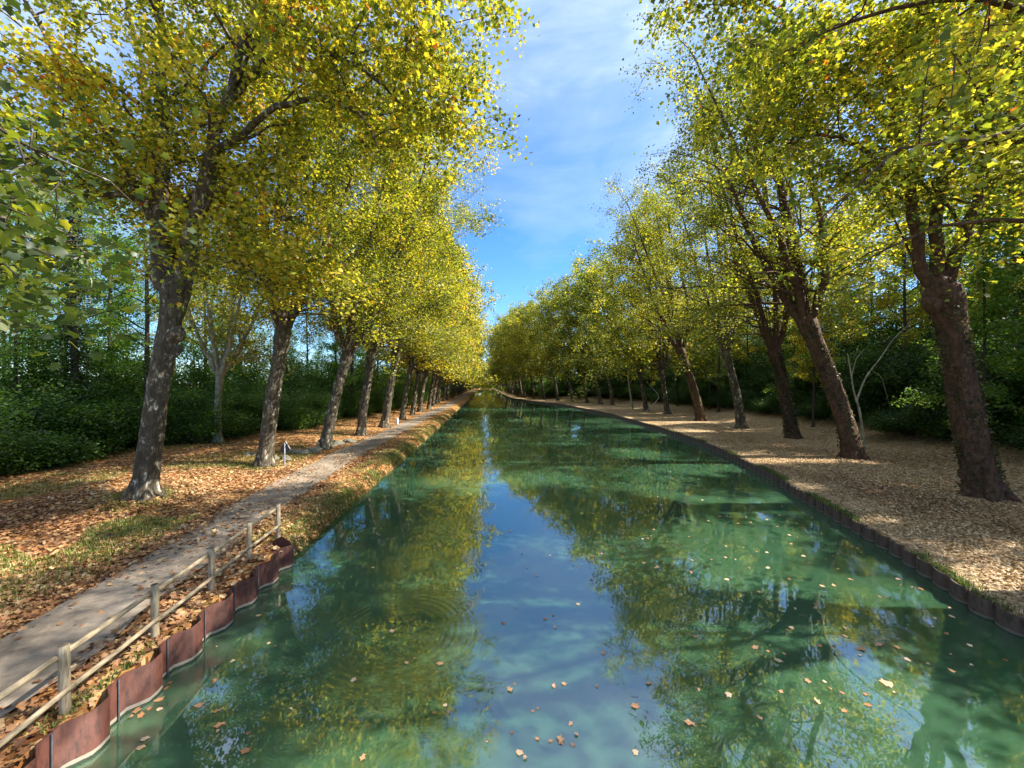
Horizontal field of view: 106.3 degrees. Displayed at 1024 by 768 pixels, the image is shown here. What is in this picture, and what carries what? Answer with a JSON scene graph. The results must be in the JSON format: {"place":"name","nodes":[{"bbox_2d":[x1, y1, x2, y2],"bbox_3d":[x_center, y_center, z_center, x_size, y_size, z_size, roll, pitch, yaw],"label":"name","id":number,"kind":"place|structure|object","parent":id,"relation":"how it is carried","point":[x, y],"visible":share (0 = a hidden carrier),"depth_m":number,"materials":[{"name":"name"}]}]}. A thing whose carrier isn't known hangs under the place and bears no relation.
{"place":"outdoors","nodes":[
{"label":"outdoors","id":0,"kind":"place"},
{"bbox_2d":[0,389,475,716],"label":"path","id":1,"kind":"structure","parent":0,"point":[39,642],"depth_m":9.08,"materials":[{"name":"gravel"}]},
{"bbox_2d":[0,0,1020,378],"label":"sky","id":2,"kind":"structure","parent":0,"point":[581,128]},
{"bbox_2d":[0,386,1023,767],"bbox_3d":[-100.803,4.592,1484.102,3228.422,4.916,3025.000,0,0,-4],"label":"ground","id":3,"kind":"structure","parent":0,"point":[762,422],"depth_m":20.54,"materials":[{"name":"soil"}]},
{"bbox_2d":[0,178,83,402],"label":"woodland tree","id":4,"kind":"object","parent":3,"relation":"on","point":[15,347],"visible":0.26,"depth_m":25.95,"materials":[{"name":"plant"}]},
{"bbox_2d":[0,165,106,399],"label":"woodland tree","id":5,"kind":"object","parent":3,"relation":"on","point":[13,287],"visible":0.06,"depth_m":30.17,"materials":[{"name":"plant"}]},
{"bbox_2d":[20,179,138,372],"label":"woodland tree","id":6,"kind":"object","parent":3,"relation":"on","point":[79,273],"visible":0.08,"depth_m":34.18,"materials":[{"name":"plant"}]},
{"bbox_2d":[1,87,158,407],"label":"woodland tree","id":7,"kind":"object","parent":3,"relation":"on","point":[71,347],"visible":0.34,"depth_m":26.87,"materials":[{"name":"green plant"}]},
{"bbox_2d":[0,310,186,440],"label":"undergrowth","id":8,"kind":"object","parent":3,"relation":"on","point":[6,391],"visible":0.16,"depth_m":27.02,"materials":[{"name":"green plant"}]},
{"bbox_2d":[51,229,144,403],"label":"woodland tree","id":9,"kind":"object","parent":3,"relation":"on","point":[117,346],"visible":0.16,"depth_m":33.07,"materials":[{"name":"plant"}]},
{"bbox_2d":[0,380,196,477],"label":"undergrowth","id":10,"kind":"object","parent":3,"relation":"on","point":[80,433],"visible":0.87,"depth_m":23.28,"materials":[{"name":"green plant"}]},
{"bbox_2d":[0,0,198,386],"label":"plane tree","id":11,"kind":"object","parent":3,"relation":"on","point":[26,295],"visible":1,"depth_m":4.70,"materials":[{"name":"green plant"}]},
{"bbox_2d":[49,165,159,370],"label":"woodland tree","id":12,"kind":"object","parent":3,"relation":"on","point":[98,232],"visible":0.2,"depth_m":32.99,"materials":[{"name":"plant"}]},
{"bbox_2d":[88,266,155,371],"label":"woodland tree","id":13,"kind":"object","parent":3,"relation":"on","point":[132,315],"visible":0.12,"depth_m":46.12,"materials":[{"name":"plant"}]},
{"bbox_2d":[59,126,210,397],"bbox_3d":[-28.691,-7.780,30.009,9.104,25.170,9.699,0,0,-29],"label":"woodland tree","id":14,"kind":"object","parent":3,"relation":"on","point":[147,358],"visible":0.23,"depth_m":29.32,"materials":[{"name":"plant"}]},
{"bbox_2d":[0,503,281,747],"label":"wooden fence","id":15,"kind":"object","parent":3,"relation":"on","point":[66,686],"visible":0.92,"depth_m":6.74,"materials":[{"name":"wood"}]},
{"bbox_2d":[19,461,293,735],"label":"grass","id":16,"kind":"structure","parent":3,"relation":"on","point":[100,687],"depth_m":7.10,"materials":[{"name":"plant"}]},
{"bbox_2d":[24,536,292,767],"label":"sheet pile wall","id":17,"kind":"structure","parent":3,"relation":"on","point":[76,740],"depth_m":6.79,"materials":[{"name":"metal"}]},
{"bbox_2d":[117,210,209,380],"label":"woodland tree","id":18,"kind":"object","parent":3,"relation":"on","point":[153,315],"visible":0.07,"depth_m":47.07,"materials":[{"name":"green plant"}]},
{"bbox_2d":[67,337,267,420],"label":"undergrowth","id":19,"kind":"object","parent":3,"relation":"on","point":[179,384],"visible":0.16,"depth_m":37.31,"materials":[{"name":"green plant"}]},
{"bbox_2d":[0,415,391,614],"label":"grass","id":20,"kind":"structure","parent":3,"relation":"on","point":[142,527],"depth_m":12.52,"materials":[{"name":"plant"}]},
{"bbox_2d":[150,202,242,393],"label":"woodland tree","id":21,"kind":"object","parent":3,"relation":"on","point":[215,323],"visible":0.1,"depth_m":39.56,"materials":[{"name":"plant"}]},
{"bbox_2d":[132,377,293,444],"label":"undergrowth","id":22,"kind":"object","parent":3,"relation":"on","point":[239,411],"visible":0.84,"depth_m":30.96,"materials":[{"name":"green plant"}]},
{"bbox_2d":[134,216,303,441],"bbox_3d":[-23.453,-4.763,31.139,12.912,19.470,11.694,0,0,-4],"label":"plane tree","id":23,"kind":"object","parent":3,"relation":"on","point":[220,368],"visible":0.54,"depth_m":30.50,"materials":[{"name":"green plant"}]},
{"bbox_2d":[0,410,442,767],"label":"fallen leaves","id":24,"kind":"object","parent":3,"relation":"on","point":[63,596],"visible":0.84,"depth_m":11.84,"materials":[{"name":"brown plant"}]},
{"bbox_2d":[189,198,272,377],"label":"woodland tree","id":25,"kind":"object","parent":3,"relation":"on","point":[259,337],"visible":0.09,"depth_m":43.89,"materials":[{"name":"green plant"}]},
{"bbox_2d":[0,0,539,501],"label":"plane tree","id":26,"kind":"object","parent":3,"relation":"on","point":[298,266],"visible":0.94,"depth_m":14.32,"materials":[{"name":"yellow plant"}]},
{"bbox_2d":[67,0,478,466],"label":"plane tree","id":27,"kind":"object","parent":3,"relation":"on","point":[265,454],"visible":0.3,"depth_m":22.28,"materials":[{"name":"yellow plant"}]},
{"bbox_2d":[212,344,334,407],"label":"undergrowth","id":28,"kind":"object","parent":3,"relation":"on","point":[297,381],"visible":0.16,"depth_m":49.35,"materials":[{"name":"green plant"}]},
{"bbox_2d":[257,306,322,386],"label":"woodland tree","id":29,"kind":"object","parent":3,"relation":"on","point":[293,346],"visible":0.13,"depth_m":49.97,"materials":[{"name":"plant"}]},
{"bbox_2d":[254,380,346,430],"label":"undergrowth","id":30,"kind":"object","parent":3,"relation":"on","point":[308,411],"visible":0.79,"depth_m":41.05,"materials":[{"name":"green plant"}]},
{"bbox_2d":[284,260,329,379],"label":"woodland tree","id":31,"kind":"object","parent":3,"relation":"on","point":[306,343],"visible":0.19,"depth_m":59.73,"materials":[{"name":"plant"}]},
{"bbox_2d":[283,353,363,397],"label":"undergrowth","id":32,"kind":"object","parent":3,"relation":"on","point":[328,382],"visible":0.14,"depth_m":59.60,"materials":[{"name":"green plant"}]},
{"bbox_2d":[324,382,380,417],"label":"undergrowth","id":33,"kind":"object","parent":3,"relation":"on","point":[351,406],"visible":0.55,"depth_m":53.89,"materials":[{"name":"green plant"}]},
{"bbox_2d":[252,404,458,557],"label":"grass","id":34,"kind":"structure","parent":3,"relation":"on","point":[373,474],"depth_m":18.13,"materials":[{"name":"plant"}]},
{"bbox_2d":[315,241,396,399],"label":"woodland tree","id":35,"kind":"object","parent":3,"relation":"on","point":[350,378],"visible":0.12,"depth_m":58.03,"materials":[{"name":"plant"}]},
{"bbox_2d":[231,2,511,449],"bbox_3d":[-10.177,-9.962,29.328,20.324,30.737,19.795,0,0,-21],"label":"plane tree","id":36,"kind":"object","parent":3,"relation":"on","point":[348,351],"visible":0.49,"depth_m":28.98,"materials":[{"name":"yellow plant"}]},
{"bbox_2d":[353,348,406,387],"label":"woodland tree","id":37,"kind":"object","parent":3,"relation":"on","point":[364,355],"visible":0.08,"depth_m":72.02,"materials":[{"name":"plant"}]},
{"bbox_2d":[361,381,400,412],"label":"undergrowth","id":38,"kind":"object","parent":3,"relation":"on","point":[380,394],"visible":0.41,"depth_m":62.91,"materials":[{"name":"green plant"}]},
{"bbox_2d":[314,116,477,435],"bbox_3d":[-12.321,-10.204,38.090,16.081,31.084,17.022,0,0,-39],"label":"plane tree","id":39,"kind":"object","parent":3,"relation":"on","point":[361,429],"visible":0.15,"depth_m":36.96,"materials":[{"name":"yellow plant"}]},
{"bbox_2d":[328,135,504,427],"bbox_3d":[-11.326,-11.370,44.999,21.291,33.506,19.581,0,0,-19],"label":"plane tree","id":40,"kind":"object","parent":3,"relation":"on","point":[385,419],"visible":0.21,"depth_m":44.14,"materials":[{"name":"yellow plant"}]},
{"bbox_2d":[360,208,492,419],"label":"plane tree","id":41,"kind":"object","parent":3,"relation":"on","point":[411,364],"visible":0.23,"depth_m":53.66,"materials":[{"name":"yellow plant"}]},
{"bbox_2d":[383,234,503,414],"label":"plane tree","id":42,"kind":"object","parent":3,"relation":"on","point":[421,367],"visible":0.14,"depth_m":61.26,"materials":[{"name":"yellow plant"}]},
{"bbox_2d":[386,248,506,411],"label":"plane tree","id":43,"kind":"object","parent":3,"relation":"on","point":[422,391],"visible":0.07,"depth_m":70.35,"materials":[{"name":"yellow plant"}]},
{"bbox_2d":[426,269,494,408],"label":"plane tree","id":44,"kind":"object","parent":3,"relation":"on","point":[430,393],"visible":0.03,"depth_m":75.92,"materials":[{"name":"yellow plant"}]},
{"bbox_2d":[431,279,495,403],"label":"plane tree","id":45,"kind":"object","parent":3,"relation":"on","point":[439,383],"visible":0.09,"depth_m":92.40,"materials":[{"name":"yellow plant"}]},
{"bbox_2d":[428,261,503,406],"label":"plane tree","id":46,"kind":"object","parent":3,"relation":"on","point":[435,389],"visible":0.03,"depth_m":85.08,"materials":[{"name":"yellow plant"}]},
{"bbox_2d":[445,309,495,399],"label":"plane tree","id":47,"kind":"object","parent":3,"relation":"on","point":[448,384],"visible":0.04,"depth_m":120.50,"materials":[{"name":"yellow plant"}]},
{"bbox_2d":[479,309,532,396],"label":"plane tree","id":48,"kind":"object","parent":3,"relation":"on","point":[499,343],"visible":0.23,"depth_m":152.63,"materials":[{"name":"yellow plant"}]},
{"bbox_2d":[489,300,539,397],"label":"plane tree","id":49,"kind":"object","parent":3,"relation":"on","point":[506,344],"visible":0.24,"depth_m":143.02,"materials":[{"name":"green plant"}]},
{"bbox_2d":[495,299,549,398],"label":"plane tree","id":50,"kind":"object","parent":3,"relation":"on","point":[512,353],"visible":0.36,"depth_m":135.42,"materials":[{"name":"green plant"}]},
{"bbox_2d":[495,295,551,398],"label":"plane tree","id":51,"kind":"object","parent":3,"relation":"on","point":[523,354],"visible":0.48,"depth_m":129.48,"materials":[{"name":"green plant"}]},
{"bbox_2d":[507,280,576,399],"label":"plane tree","id":52,"kind":"object","parent":3,"relation":"on","point":[540,350],"visible":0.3,"depth_m":122.03,"materials":[{"name":"green plant"}]},
{"bbox_2d":[519,274,580,401],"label":"plane tree","id":53,"kind":"object","parent":3,"relation":"on","point":[556,316],"visible":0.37,"depth_m":113.58,"materials":[{"name":"green plant"}]},
{"bbox_2d":[535,377,566,396],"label":"undergrowth","id":54,"kind":"object","parent":3,"relation":"on","point":[550,391],"visible":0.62,"depth_m":134.25,"materials":[{"name":"green plant"}]},
{"bbox_2d":[527,282,610,402],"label":"plane tree","id":55,"kind":"object","parent":3,"relation":"on","point":[564,327],"visible":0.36,"depth_m":105.25,"materials":[{"name":"green plant"}]},
{"bbox_2d":[532,246,624,403],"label":"plane tree","id":56,"kind":"object","parent":3,"relation":"on","point":[568,319],"visible":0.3,"depth_m":98.44,"materials":[{"name":"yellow plant"}]},
{"bbox_2d":[557,259,634,404],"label":"plane tree","id":57,"kind":"object","parent":3,"relation":"on","point":[587,349],"visible":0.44,"depth_m":93.21,"materials":[{"name":"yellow plant"}]},
{"bbox_2d":[557,232,683,410],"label":"plane tree","id":58,"kind":"object","parent":3,"relation":"on","point":[609,342],"visible":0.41,"depth_m":74.10,"materials":[{"name":"green plant"}]},
{"bbox_2d":[575,183,717,413],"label":"plane tree","id":59,"kind":"object","parent":3,"relation":"on","point":[646,358],"visible":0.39,"depth_m":65.47,"materials":[{"name":"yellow plant"}]},
{"bbox_2d":[628,386,667,400],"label":"undergrowth","id":60,"kind":"object","parent":3,"relation":"on","point":[638,395],"visible":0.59,"depth_m":91.32,"materials":[{"name":"green plant"}]},
{"bbox_2d":[578,164,758,420],"bbox_3d":[20.369,-12.685,54.324,21.874,36.659,19.805,0,0,1],"label":"plane tree","id":61,"kind":"object","parent":3,"relation":"on","point":[699,413],"visible":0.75,"depth_m":53.84,"materials":[{"name":"green plant"}]},
{"bbox_2d":[652,386,702,403],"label":"undergrowth","id":62,"kind":"object","parent":3,"relation":"on","point":[671,395],"visible":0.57,"depth_m":79.76,"materials":[{"name":"green plant"}]},
{"bbox_2d":[652,364,714,391],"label":"undergrowth","id":63,"kind":"object","parent":3,"relation":"on","point":[670,379],"visible":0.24,"depth_m":87.13,"materials":[{"name":"green plant"}]},
{"bbox_2d":[680,330,710,395],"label":"woodland tree","id":64,"kind":"object","parent":3,"relation":"on","point":[699,381],"visible":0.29,"depth_m":71.12,"materials":[{"name":"plant"}]},
{"bbox_2d":[675,389,724,407],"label":"undergrowth","id":65,"kind":"object","parent":3,"relation":"on","point":[687,397],"visible":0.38,"depth_m":69.72,"materials":[{"name":"green plant"}]},
{"bbox_2d":[693,324,726,409],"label":"woodland tree","id":66,"kind":"object","parent":3,"relation":"on","point":[714,365],"visible":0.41,"depth_m":65.21,"materials":[{"name":"green plant"}]},
{"bbox_2d":[634,87,800,428],"bbox_3d":[23.611,-12.671,44.879,18.412,36.620,18.644,0,0,23],"label":"plane tree","id":67,"kind":"object","parent":3,"relation":"on","point":[740,421],"visible":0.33,"depth_m":45.03,"materials":[{"name":"yellow plant"}]},
{"bbox_2d":[706,335,734,411],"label":"woodland tree","id":68,"kind":"object","parent":3,"relation":"on","point":[719,377],"visible":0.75,"depth_m":60.55,"materials":[{"name":"green plant"}]},
{"bbox_2d":[710,289,749,365],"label":"woodland tree","id":69,"kind":"object","parent":3,"relation":"on","point":[741,350],"visible":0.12,"depth_m":68.22,"materials":[{"name":"green plant"}]},
{"bbox_2d":[705,385,771,409],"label":"undergrowth","id":70,"kind":"object","parent":3,"relation":"on","point":[748,398],"visible":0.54,"depth_m":58.33,"materials":[{"name":"green plant"}]},
{"bbox_2d":[730,277,766,376],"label":"woodland tree","id":71,"kind":"object","parent":3,"relation":"on","point":[752,350],"visible":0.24,"depth_m":64.68,"materials":[{"name":"green plant"}]},
{"bbox_2d":[700,357,798,396],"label":"undergrowth","id":72,"kind":"object","parent":3,"relation":"on","point":[725,378],"visible":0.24,"depth_m":65.39,"materials":[{"name":"green plant"}]},
{"bbox_2d":[492,389,1023,637],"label":"sheet pile wall","id":73,"kind":"structure","parent":3,"relation":"on","point":[1004,620],"depth_m":12.57,"materials":[{"name":"metal"}]},
{"bbox_2d":[749,281,805,364],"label":"woodland tree","id":74,"kind":"object","parent":3,"relation":"on","point":[789,344],"visible":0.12,"depth_m":56.39,"materials":[{"name":"green plant"}]},
{"bbox_2d":[641,75,916,438],"bbox_3d":[22.224,-11.302,35.470,21.026,33.917,17.292,0,0,-17],"label":"plane tree","id":75,"kind":"object","parent":3,"relation":"on","point":[791,429],"visible":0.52,"depth_m":35.40,"materials":[{"name":"green plant"}]},
{"bbox_2d":[746,388,827,417],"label":"undergrowth","id":76,"kind":"object","parent":3,"relation":"on","point":[772,405],"visible":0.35,"depth_m":49.09,"materials":[{"name":"green plant"}]},
{"bbox_2d":[764,299,822,407],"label":"woodland tree","id":77,"kind":"object","parent":3,"relation":"on","point":[790,350],"visible":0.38,"depth_m":48.11,"materials":[{"name":"plant"}]},
{"bbox_2d":[582,405,1023,610],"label":"fallen leaves","id":78,"kind":"object","parent":3,"relation":"on","point":[905,501],"visible":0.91,"depth_m":16.89,"materials":[{"name":"beige plant"}]},
{"bbox_2d":[739,354,869,399],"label":"undergrowth","id":79,"kind":"object","parent":3,"relation":"on","point":[757,374],"visible":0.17,"depth_m":57.69,"materials":[{"name":"green plant"}]},
{"bbox_2d":[587,408,1023,615],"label":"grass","id":80,"kind":"structure","parent":3,"relation":"on","point":[962,580],"depth_m":11.36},
{"bbox_2d":[744,312,882,374],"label":"undergrowth","id":81,"kind":"object","parent":3,"relation":"on","point":[806,349],"depth_m":57.33,"materials":[{"name":"green plant"}]},
{"bbox_2d":[785,288,842,426],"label":"woodland tree","id":82,"kind":"object","parent":3,"relation":"on","point":[803,351],"visible":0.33,"depth_m":40.29,"materials":[{"name":"green plant"}]},
{"bbox_2d":[608,0,1023,459],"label":"plane tree","id":83,"kind":"object","parent":3,"relation":"on","point":[803,314],"visible":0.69,"depth_m":27.37,"materials":[{"name":"yellow plant"}]},
{"bbox_2d":[633,0,1023,502],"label":"plane tree","id":84,"kind":"object","parent":3,"relation":"on","point":[980,473],"visible":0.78,"depth_m":16.96,"materials":[{"name":"yellow plant"}]},
{"bbox_2d":[787,220,872,356],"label":"woodland tree","id":85,"kind":"object","parent":3,"relation":"on","point":[860,336],"visible":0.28,"depth_m":46.16,"materials":[{"name":"green plant"}]},
{"bbox_2d":[651,0,1023,335],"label":"plane tree","id":86,"kind":"object","parent":3,"relation":"on","point":[982,134],"visible":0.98,"depth_m":10.72,"materials":[{"name":"yellow plant"}]},
{"bbox_2d":[813,248,870,342],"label":"woodland tree","id":87,"kind":"object","parent":3,"relation":"on","point":[848,291],"visible":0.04,"depth_m":56.12,"materials":[{"name":"plant"}]},
{"bbox_2d":[763,341,935,402],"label":"undergrowth","id":88,"kind":"object","parent":3,"relation":"on","point":[817,383],"visible":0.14,"depth_m":45.42,"materials":[{"name":"green plant"}]},
{"bbox_2d":[795,392,909,424],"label":"undergrowth","id":89,"kind":"object","parent":3,"relation":"on","point":[808,412],"visible":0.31,"depth_m":38.23,"materials":[{"name":"green plant"}]},
{"bbox_2d":[797,290,932,364],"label":"undergrowth","id":90,"kind":"object","parent":3,"relation":"on","point":[870,310],"visible":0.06,"depth_m":48.14,"materials":[{"name":"green plant"}]},
{"bbox_2d":[838,186,916,332],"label":"woodland tree","id":91,"kind":"object","parent":3,"relation":"on","point":[868,255],"visible":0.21,"depth_m":56.29,"materials":[{"name":"green plant"}]},
{"bbox_2d":[847,322,911,448],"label":"sapling","id":92,"kind":"object","parent":3,"relation":"on","point":[861,421],"visible":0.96,"depth_m":28.18,"materials":[{"name":"grey plant"}]},
{"bbox_2d":[844,183,949,358],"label":"woodland tree","id":93,"kind":"object","parent":3,"relation":"on","point":[883,300],"visible":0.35,"depth_m":38.28,"materials":[{"name":"green plant"}]},
{"bbox_2d":[804,333,1022,418],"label":"undergrowth","id":94,"kind":"object","parent":3,"relation":"on","point":[896,379],"visible":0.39,"depth_m":35.29,"materials":[{"name":"green plant"}]},
{"bbox_2d":[873,202,956,343],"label":"woodland tree","id":95,"kind":"object","parent":3,"relation":"on","point":[913,282],"visible":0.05,"depth_m":45.37,"materials":[{"name":"plant"}]},
{"bbox_2d":[855,259,1023,375],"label":"undergrowth","id":96,"kind":"object","parent":3,"relation":"on","point":[897,324],"visible":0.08,"depth_m":43.21,"materials":[{"name":"green plant"}]},
{"bbox_2d":[856,391,1023,450],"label":"undergrowth","id":97,"kind":"object","parent":3,"relation":"on","point":[892,423],"visible":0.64,"depth_m":28.22,"materials":[{"name":"green plant"}]},
{"bbox_2d":[900,166,992,327],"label":"woodland tree","id":98,"kind":"object","parent":3,"relation":"on","point":[953,203],"visible":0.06,"depth_m":47.80,"materials":[{"name":"green plant"}]},
{"bbox_2d":[915,276,987,400],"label":"woodland tree","id":99,"kind":"object","parent":3,"relation":"on","point":[929,374],"visible":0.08,"depth_m":29.21,"materials":[{"name":"green plant"}]},
{"bbox_2d":[884,310,1023,428],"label":"undergrowth","id":100,"kind":"object","parent":3,"relation":"on","point":[1018,388],"visible":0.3,"depth_m":25.73,"materials":[{"name":"green plant"}]},
{"bbox_2d":[890,189,1023,427],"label":"woodland tree","id":101,"kind":"object","parent":3,"relation":"on","point":[1003,361],"visible":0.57,"depth_m":22.51,"materials":[{"name":"plant"}]},
{"bbox_2d":[900,250,1023,366],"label":"undergrowth","id":102,"kind":"object","parent":3,"relation":"on","point":[1021,292],"visible":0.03,"depth_m":31.92,"materials":[{"name":"green plant"}]},
{"bbox_2d":[950,151,1023,348],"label":"woodland tree","id":103,"kind":"object","parent":3,"relation":"on","point":[1008,262],"visible":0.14,"depth_m":30.72,"materials":[{"name":"green plant"}]},
{"bbox_2d":[993,413,1023,449],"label":"undergrowth","id":104,"kind":"object","parent":3,"relation":"on","point":[1020,445],"visible":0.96,"depth_m":21.52,"materials":[{"name":"green plant"}]},
{"bbox_2d":[71,389,1023,767],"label":"water","id":105,"kind":"structure","parent":0,"point":[477,487],"depth_m":8.56,"materials":[{"name":"liquid"}]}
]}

